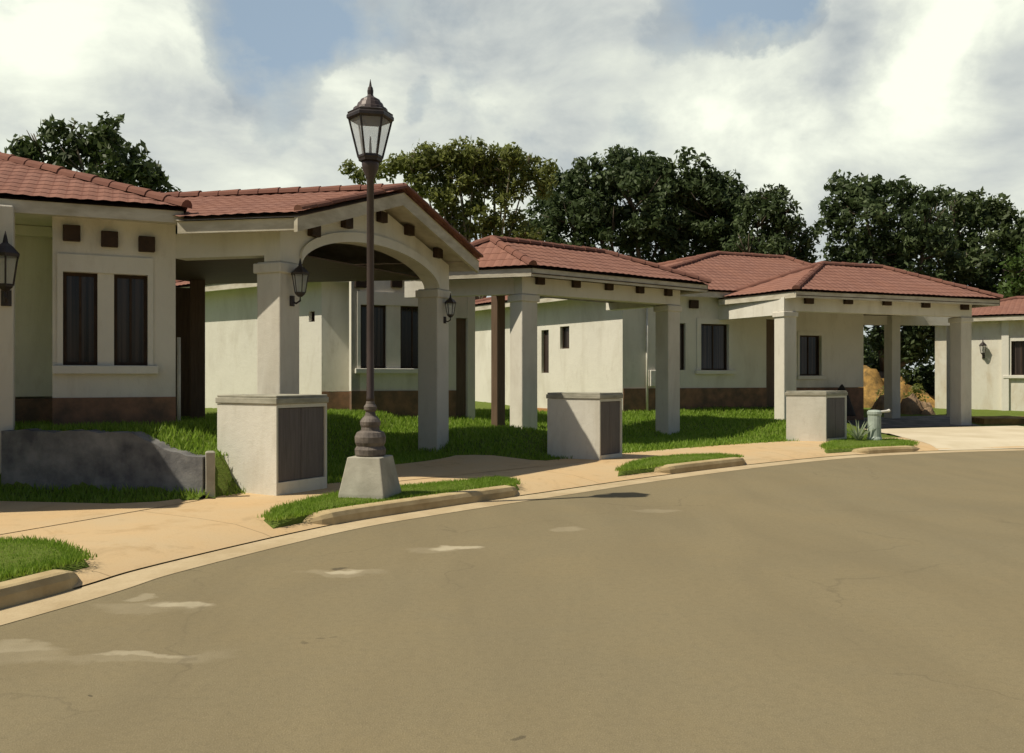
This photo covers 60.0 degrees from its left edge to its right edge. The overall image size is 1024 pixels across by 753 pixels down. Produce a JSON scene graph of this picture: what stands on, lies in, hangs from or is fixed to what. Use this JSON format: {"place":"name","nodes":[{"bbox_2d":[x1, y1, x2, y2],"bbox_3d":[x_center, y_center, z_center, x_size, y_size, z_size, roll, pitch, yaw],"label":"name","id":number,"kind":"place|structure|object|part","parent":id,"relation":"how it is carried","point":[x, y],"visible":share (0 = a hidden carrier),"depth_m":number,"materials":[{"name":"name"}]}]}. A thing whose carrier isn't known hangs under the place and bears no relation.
{"place":"outdoors","nodes":[
{"label":"outdoors","id":0,"kind":"place"},
{"bbox_2d":[0,540,88,581],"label":"verge","id":1,"kind":"structure","parent":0,"point":[78,566],"depth_m":7.07,"materials":[{"name":"green plant"}]},
{"bbox_2d":[0,499,196,533],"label":"driveway","id":2,"kind":"structure","parent":0,"point":[15,516],"depth_m":9.54,"materials":[{"name":"beige concrete"}]},
{"bbox_2d":[264,481,518,528],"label":"verge","id":3,"kind":"structure","parent":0,"point":[293,520],"depth_m":10.04,"materials":[{"name":"green plant"}]},
{"bbox_2d":[338,79,400,498],"bbox_3d":[-1.717,-1.013,10.750,0.599,5.186,0.599,0,0,14],"label":"street lamp","id":4,"kind":"object","parent":3,"relation":"on","point":[370,471],"visible":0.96,"depth_m":10.64,"materials":[{"name":"metal"}]},
{"bbox_2d":[395,455,585,480],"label":"driveway","id":5,"kind":"structure","parent":0,"point":[457,465],"depth_m":14.45,"materials":[{"name":"beige concrete"}]},
{"bbox_2d":[0,450,1023,752],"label":"road","id":6,"kind":"structure","parent":0,"point":[872,604],"depth_m":5.52,"materials":[{"name":"grey asphalt"}]},
{"bbox_2d":[0,437,1023,587],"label":"pavement","id":7,"kind":"structure","parent":0,"point":[116,544],"depth_m":9.27,"materials":[{"name":"beige concrete"}]},
{"bbox_2d":[215,394,328,495],"bbox_3d":[-3.109,0.893,11.520,1.103,1.314,0.915,0,0,29],"label":"utility cabinet","id":8,"kind":"object","parent":7,"relation":"on","point":[273,444],"visible":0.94,"depth_m":11.18,"materials":[{"name":"paint"}]},
{"bbox_3d":[-2.807,0.851,11.119,0.030,0.910,0.405,0,0,32],"label":"door","id":9,"kind":"part","parent":8,"relation":"part of","materials":[{"name":"brown metal"}]},
{"bbox_3d":[-2.589,0.851,11.466,0.030,0.910,0.405,0,0,32],"label":"door","id":10,"kind":"part","parent":8,"relation":"part of","materials":[{"name":"metal"}]},
{"bbox_2d":[546,392,622,459],"bbox_3d":[1.322,0.919,16.059,1.243,1.261,0.719,0,0,22],"label":"utility cabinet","id":11,"kind":"object","parent":7,"relation":"on","point":[584,425],"visible":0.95,"depth_m":15.81,"materials":[{"name":"paint"}]},
{"bbox_3d":[1.633,0.919,15.764,0.029,0.940,0.330,0,0,40],"label":"door","id":12,"kind":"part","parent":11,"relation":"part of","materials":[{"name":"metal"}]},
{"bbox_3d":[1.845,0.919,16.017,0.029,0.940,0.330,0,0,40],"label":"door","id":13,"kind":"part","parent":11,"relation":"part of","materials":[{"name":"grey metal"}]},
{"bbox_2d":[785,391,847,440],"bbox_3d":[6.997,0.940,20.363,1.428,1.221,0.690,0,0,14],"label":"utility cabinet","id":14,"kind":"object","parent":7,"relation":"on","point":[816,415],"visible":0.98,"depth_m":20.13,"materials":[{"name":"paint"}]},
{"bbox_3d":[7.222,0.945,20.148,0.398,0.911,0.024,0,0,-38],"label":"door","id":15,"kind":"part","parent":14,"relation":"part of","materials":[{"name":"grey metal"}]},
{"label":"door","id":16,"kind":"part","parent":14,"relation":"part of","materials":[{"name":"grey metal"}]},
{"bbox_2d":[0,391,1023,580],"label":"lawn terrain","id":17,"kind":"structure","parent":0,"point":[222,471],"depth_m":16.15,"materials":[{"name":"green plant"}]},
{"bbox_2d":[0,152,483,473],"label":"house","id":18,"kind":"structure","parent":17,"relation":"on","point":[102,317],"depth_m":12.57,"materials":[{"name":"paint"}]},
{"bbox_2d":[63,272,96,364],"bbox_3d":[-5.966,-0.792,12.255,0.427,1.274,0.050,0,0,-27],"label":"window","id":19,"kind":"structure","parent":18,"relation":"in","point":[79,289],"depth_m":12.24,"materials":[{"name":"black glass"}]},
{"bbox_2d":[114,275,146,365],"bbox_3d":[-5.395,-0.792,12.540,0.436,1.274,0.050,0,0,-27],"label":"window","id":20,"kind":"structure","parent":18,"relation":"in","point":[130,291],"depth_m":12.53,"materials":[{"name":"black glass"}]},
{"bbox_2d":[176,288,189,416],"bbox_3d":[-6.405,-0.200,17.003,0.620,3.000,0.060,0,0,-14],"label":"rear door","id":21,"kind":"structure","parent":18,"relation":"in","point":[182,294],"depth_m":17.00,"materials":[{"name":"brown wood"}]},
{"bbox_2d":[176,235,711,434],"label":"house","id":22,"kind":"structure","parent":17,"relation":"on","point":[525,274],"depth_m":20.72,"materials":[{"name":"paint"}]},
{"bbox_2d":[312,312,314,321],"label":"window","id":23,"kind":"structure","parent":22,"relation":"in","point":[313,313],"depth_m":21.07,"materials":[{"name":"black glass"}]},
{"bbox_2d":[361,305,384,367],"bbox_3d":[-3.232,-0.918,20.504,0.608,1.458,0.050,0,0,-23],"label":"window","id":24,"kind":"structure","parent":22,"relation":"in","point":[379,310],"depth_m":20.54,"materials":[{"name":"black glass"}]},
{"bbox_2d":[400,306,417,367],"bbox_3d":[-2.355,-0.918,20.870,0.619,1.458,0.050,0,0,-23],"label":"window","id":25,"kind":"structure","parent":22,"relation":"in","point":[408,314],"depth_m":20.84,"materials":[{"name":"black glass"}]},
{"bbox_2d":[456,319,465,417],"bbox_3d":[-1.182,-0.045,21.349,0.397,2.690,0.050,0,0,-23],"label":"door","id":26,"kind":"structure","parent":22,"relation":"in","point":[460,323],"depth_m":21.30,"materials":[{"name":"brown wood"}]},
{"bbox_2d":[475,251,1002,426],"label":"house","id":27,"kind":"structure","parent":17,"relation":"on","point":[761,330],"depth_m":26.53,"materials":[{"name":"paint"}]},
{"bbox_2d":[544,330,548,372],"bbox_3d":[1.157,-0.806,28.543,0.050,1.377,0.403,0,0,-33],"label":"window","id":28,"kind":"structure","parent":27,"relation":"in","point":[546,332],"depth_m":28.61,"materials":[{"name":"brown glass"}]},
{"bbox_2d":[562,326,568,348],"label":"window","id":29,"kind":"structure","parent":27,"relation":"in","point":[565,330],"depth_m":27.76,"materials":[{"name":"brown glass"}]},
{"bbox_2d":[680,323,683,369],"bbox_3d":[4.818,-0.875,26.050,0.506,1.371,0.050,0,0,-21],"label":"window","id":30,"kind":"structure","parent":27,"relation":"in","point":[681,324],"depth_m":26.11,"materials":[{"name":"black glass"}]},
{"bbox_2d":[701,324,726,369],"bbox_3d":[5.988,-0.875,26.492,0.968,1.371,0.050,0,0,-21],"label":"window","id":31,"kind":"structure","parent":27,"relation":"in","point":[713,336],"depth_m":26.50,"materials":[{"name":"grey glass"}]},
{"bbox_2d":[766,320,773,406],"bbox_3d":[7.975,-0.270,27.231,0.534,2.940,0.050,0,0,-21],"label":"door","id":32,"kind":"structure","parent":27,"relation":"in","point":[769,323],"depth_m":27.19,"materials":[{"name":"brown wood"}]},
{"bbox_2d":[800,335,818,375],"bbox_3d":[9.244,-0.653,27.721,0.835,1.250,0.050,0,0,-21],"label":"window","id":33,"kind":"structure","parent":27,"relation":"in","point":[809,345],"depth_m":27.74,"materials":[{"name":"black glass"}]},
{"bbox_2d":[870,395,883,410],"bbox_3d":[13.448,1.071,32.047,1.221,1.057,1.125,0,0,-18],"label":"boulder","id":34,"kind":"object","parent":17,"relation":"on","point":[878,403],"visible":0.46,"depth_m":31.75,"materials":[{"name":"brown stone"}]},
{"bbox_2d":[874,386,883,400],"bbox_3d":[14.460,0.667,34.248,0.865,0.850,0.960,0,0,14],"label":"scrub bush","id":35,"kind":"object","parent":17,"relation":"on","point":[880,393],"visible":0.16,"depth_m":34.29,"materials":[{"name":"green plant"}]},
{"bbox_2d":[900,393,923,414],"bbox_3d":[14.214,1.095,31.686,1.177,1.010,1.098,0,0,-19],"label":"boulder","id":36,"kind":"object","parent":17,"relation":"on","point":[911,404],"visible":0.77,"depth_m":31.30,"materials":[{"name":"brown stone"}]},
{"bbox_2d":[903,383,931,401],"bbox_3d":[15.502,0.662,33.987,0.740,0.824,1.409,0,0,0],"label":"scrub bush","id":37,"kind":"object","parent":17,"relation":"on","point":[916,390],"visible":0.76,"depth_m":33.96,"materials":[{"name":"green plant"}]},
{"bbox_2d":[920,401,932,408],"bbox_3d":[15.067,1.223,32.599,0.916,0.753,0.908,0,0,0],"label":"boulder","id":38,"kind":"object","parent":17,"relation":"on","point":[925,404],"visible":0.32,"depth_m":32.35,"materials":[{"name":"beige stone"}]},
{"bbox_2d":[921,407,935,414],"bbox_3d":[14.636,1.337,31.214,0.732,0.527,0.659,0,0,0],"label":"boulder","id":39,"kind":"object","parent":17,"relation":"on","point":[928,411],"visible":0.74,"depth_m":31.06,"materials":[{"name":"brown stone"}]},
{"bbox_2d":[935,296,1023,410],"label":"house","id":40,"kind":"structure","parent":17,"relation":"on","point":[997,357],"depth_m":33.58,"materials":[{"name":"white paint"}]},
{"bbox_2d":[1011,341,1023,374],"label":"window","id":41,"kind":"structure","parent":40,"relation":"in","point":[1017,347],"depth_m":33.24,"materials":[{"name":"brown glass"}]},
{"bbox_2d":[0,0,1023,371],"label":"sky","id":42,"kind":"structure","parent":0,"point":[223,94],"materials":[{"name":"white"}]},
{"bbox_2d":[80,448,1023,587],"bbox_3d":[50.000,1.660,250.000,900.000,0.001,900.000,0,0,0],"label":"ground","id":43,"kind":"structure","parent":0,"point":[302,531],"depth_m":8.76,"materials":[{"name":"beige concrete"}]},
{"bbox_2d":[0,569,79,609],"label":"kerb","id":44,"kind":"structure","parent":43,"relation":"on","point":[24,589],"depth_m":6.34,"materials":[{"name":"concrete"}]},
{"bbox_2d":[4,110,180,192],"bbox_3d":[-14.682,-3.745,31.102,6.003,11.104,3.994,0,0,0],"label":"tree","id":45,"kind":"object","parent":43,"relation":"on","point":[102,143],"visible":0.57,"depth_m":30.81,"materials":[{"name":"green plant"}]},
{"bbox_2d":[1,428,214,500],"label":"retaining wall","id":46,"kind":"structure","parent":43,"relation":"on","point":[32,457],"depth_m":10.91,"materials":[{"name":"concrete"}]},
{"bbox_2d":[297,485,520,531],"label":"kerb","id":47,"kind":"structure","parent":43,"relation":"on","point":[336,516],"depth_m":10.36,"materials":[{"name":"concrete"}]},
{"bbox_2d":[338,135,558,299],"bbox_3d":[-2.377,-3.603,33.145,8.246,10.815,2.433,0,0,0],"label":"tree","id":48,"kind":"object","parent":43,"relation":"on","point":[498,169],"visible":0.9,"depth_m":32.81,"materials":[{"name":"green plant"}]},
{"bbox_2d":[0,449,1023,624],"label":"gutter","id":49,"kind":"object","parent":43,"relation":"on","point":[69,598],"visible":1,"depth_m":8.47,"materials":[{"name":"beige concrete"}]},
{"bbox_2d":[329,330,934,396],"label":"undergrowth","id":50,"kind":"object","parent":43,"relation":"on","point":[926,374],"visible":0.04,"depth_m":39.92,"materials":[{"name":"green plant"}]},
{"bbox_2d":[518,144,754,262],"bbox_3d":[5.620,-4.393,39.860,11.516,12.409,5.559,0,0,0],"label":"tree","id":51,"kind":"object","parent":43,"relation":"on","point":[698,199],"visible":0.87,"depth_m":38.97,"materials":[{"name":"green plant"}]},
{"bbox_2d":[644,457,748,477],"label":"kerb","id":52,"kind":"structure","parent":43,"relation":"on","point":[678,468],"depth_m":14.98,"materials":[{"name":"concrete"}]},
{"bbox_2d":[719,183,824,262],"bbox_3d":[10.884,-3.147,36.973,4.674,9.910,2.884,0,0,-23],"label":"tree","id":53,"kind":"object","parent":43,"relation":"on","point":[770,206],"visible":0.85,"depth_m":36.58,"materials":[{"name":"green plant"}]},
{"bbox_2d":[840,446,921,455],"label":"kerb","id":54,"kind":"structure","parent":43,"relation":"on","point":[882,449],"depth_m":18.41,"materials":[{"name":"concrete"}]},
{"bbox_2d":[812,169,965,377],"bbox_3d":[16.299,-3.620,37.978,6.884,10.881,4.883,0,0,0],"label":"tree","id":55,"kind":"object","parent":43,"relation":"on","point":[909,242],"visible":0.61,"depth_m":37.22,"materials":[{"name":"green plant"}]},
{"bbox_2d":[916,186,1023,298],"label":"tree","id":56,"kind":"object","parent":43,"relation":"on","point":[977,266],"visible":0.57,"depth_m":40.22,"materials":[{"name":"green plant"}]},
{"bbox_2d":[972,416,1023,424],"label":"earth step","id":57,"kind":"object","parent":43,"relation":"on","point":[1009,420],"visible":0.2,"depth_m":27.40,"materials":[{"name":"soil"}]},
{"bbox_2d":[993,242,1023,298],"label":"tree","id":58,"kind":"object","parent":43,"relation":"on","point":[1014,286],"visible":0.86,"depth_m":36.67,"materials":[{"name":"green plant"}]},
{"bbox_2d":[618,456,715,475],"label":"verge","id":59,"kind":"structure","parent":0,"point":[635,471],"depth_m":14.34,"materials":[{"name":"green plant"}]},
{"bbox_2d":[825,439,914,452],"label":"verge","id":60,"kind":"structure","parent":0,"point":[847,449],"depth_m":18.74,"materials":[{"name":"green plant"}]},
{"bbox_2d":[843,421,870,439],"bbox_3d":[7.816,1.205,20.010,0.894,0.549,0.852,0,0,27],"label":"spiky plant","id":61,"kind":"object","parent":60,"relation":"on","point":[858,434],"visible":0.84,"depth_m":19.96,"materials":[{"name":"green plant"}]},
{"bbox_2d":[866,409,889,439],"bbox_3d":[8.313,1.119,20.187,0.535,0.762,0.335,0,0,-32],"label":"standpipe","id":62,"kind":"object","parent":60,"relation":"on","point":[874,422],"visible":0.89,"depth_m":20.01,"materials":[{"name":"white metal"}]},
{"bbox_2d":[863,365,934,407],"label":"earth bank","id":63,"kind":"structure","parent":0,"point":[873,382],"depth_m":36.06,"materials":[{"name":"soil"}]},
{"bbox_2d":[900,368,919,384],"bbox_3d":[15.563,-0.002,35.121,0.998,0.719,0.870,0,0,-28],"label":"scrub bush","id":64,"kind":"object","parent":63,"relation":"on","point":[905,373],"visible":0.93,"depth_m":34.98,"materials":[{"name":"green plant"}]},
{"bbox_2d":[847,415,979,427],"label":"carport floor","id":65,"kind":"structure","parent":0,"point":[923,421],"depth_m":27.56,"materials":[{"name":"concrete"}]},
{"bbox_2d":[837,384,855,415],"bbox_3d":[10.212,0.719,27.396,0.778,0.962,0.774,0,0,24],"label":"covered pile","id":66,"kind":"object","parent":65,"relation":"on","point":[850,411],"visible":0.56,"depth_m":27.09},
{"bbox_2d":[865,426,1023,449],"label":"driveway","id":67,"kind":"structure","parent":0,"point":[964,438],"depth_m":21.58,"materials":[{"name":"concrete"}]}
]}

